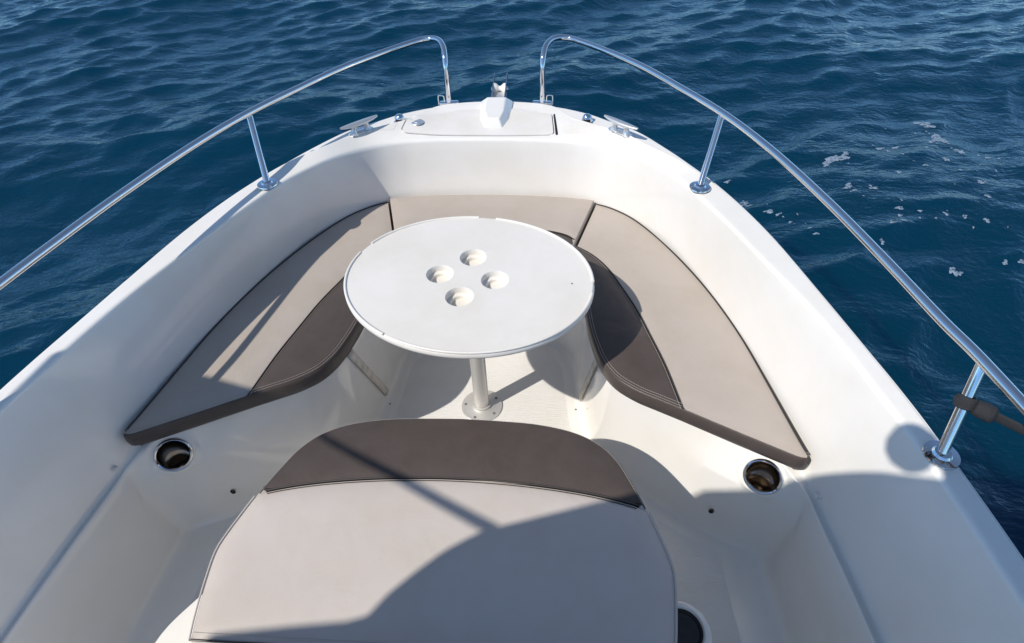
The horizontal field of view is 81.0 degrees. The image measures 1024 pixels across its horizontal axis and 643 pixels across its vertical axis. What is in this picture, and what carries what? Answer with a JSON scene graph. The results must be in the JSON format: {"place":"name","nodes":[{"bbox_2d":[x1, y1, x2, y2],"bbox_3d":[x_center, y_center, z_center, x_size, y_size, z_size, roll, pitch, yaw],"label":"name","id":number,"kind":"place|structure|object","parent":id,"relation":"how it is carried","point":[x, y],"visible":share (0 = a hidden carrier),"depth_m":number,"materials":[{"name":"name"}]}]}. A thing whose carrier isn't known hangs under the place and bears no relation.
{"place":"outdoors","nodes":[
{"label":"outdoors","id":0,"kind":"place"},
{"bbox_2d":[0,0,1023,557],"bbox_3d":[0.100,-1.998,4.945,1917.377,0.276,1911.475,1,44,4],"label":"sea water","id":1,"kind":"structure","parent":0,"point":[100,100],"depth_m":4.49,"materials":[{"name":"blue liquid"}]},
{"bbox_2d":[0,34,1023,642],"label":"motorboat","id":2,"kind":"object","parent":1,"relation":"on","point":[874,520],"visible":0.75,"depth_m":1.70,"materials":[{"name":"white plastic"}]},
{"bbox_2d":[124,202,392,445],"bbox_3d":[-0.684,-0.051,2.012,0.444,0.071,1.227,10,45,13],"label":"seat cushion","id":3,"kind":"object","parent":2,"relation":"on","point":[291,325],"visible":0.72,"depth_m":1.85,"materials":[{"name":"beige leather"}]},
{"bbox_2d":[188,418,677,642],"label":"lounge cushion","id":4,"kind":"object","parent":2,"relation":"on","point":[428,530],"visible":1,"depth_m":1.40,"materials":[{"name":"beige leather"}]},
{"bbox_2d":[343,216,593,419],"bbox_3d":[-0.115,0.116,1.926,0.709,0.684,0.594,1,44,4],"label":"cockpit table","id":5,"kind":"object","parent":2,"relation":"on","point":[476,290],"visible":0.99,"depth_m":1.67,"materials":[{"name":"plastic"}]},
{"bbox_2d":[390,195,593,247],"bbox_3d":[-0.091,-0.356,2.290,0.817,0.089,0.368,1,44,4],"label":"seat cushion","id":6,"kind":"object","parent":2,"relation":"on","point":[566,219],"visible":0.5,"depth_m":2.30,"materials":[{"name":"beige leather"}]},
{"bbox_2d":[576,204,808,469],"bbox_3d":[0.448,-0.027,1.940,0.444,0.071,1.227,-8,44,-6],"label":"seat cushion","id":7,"kind":"object","parent":2,"relation":"on","point":[665,338],"visible":0.87,"depth_m":1.79,"materials":[{"name":"beige leather"}]},
{"bbox_2d":[953,393,1023,435],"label":"webbing strap","id":8,"kind":"object","parent":2,"relation":"attached to","point":[986,412],"visible":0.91,"depth_m":1.13,"materials":[{"name":"grey fabric"}]},
{"bbox_2d":[724,122,1023,275],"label":"sea foam","id":9,"kind":"object","parent":1,"relation":"on","point":[898,207],"visible":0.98,"depth_m":3.68,"materials":[{"name":"white"}]}
]}

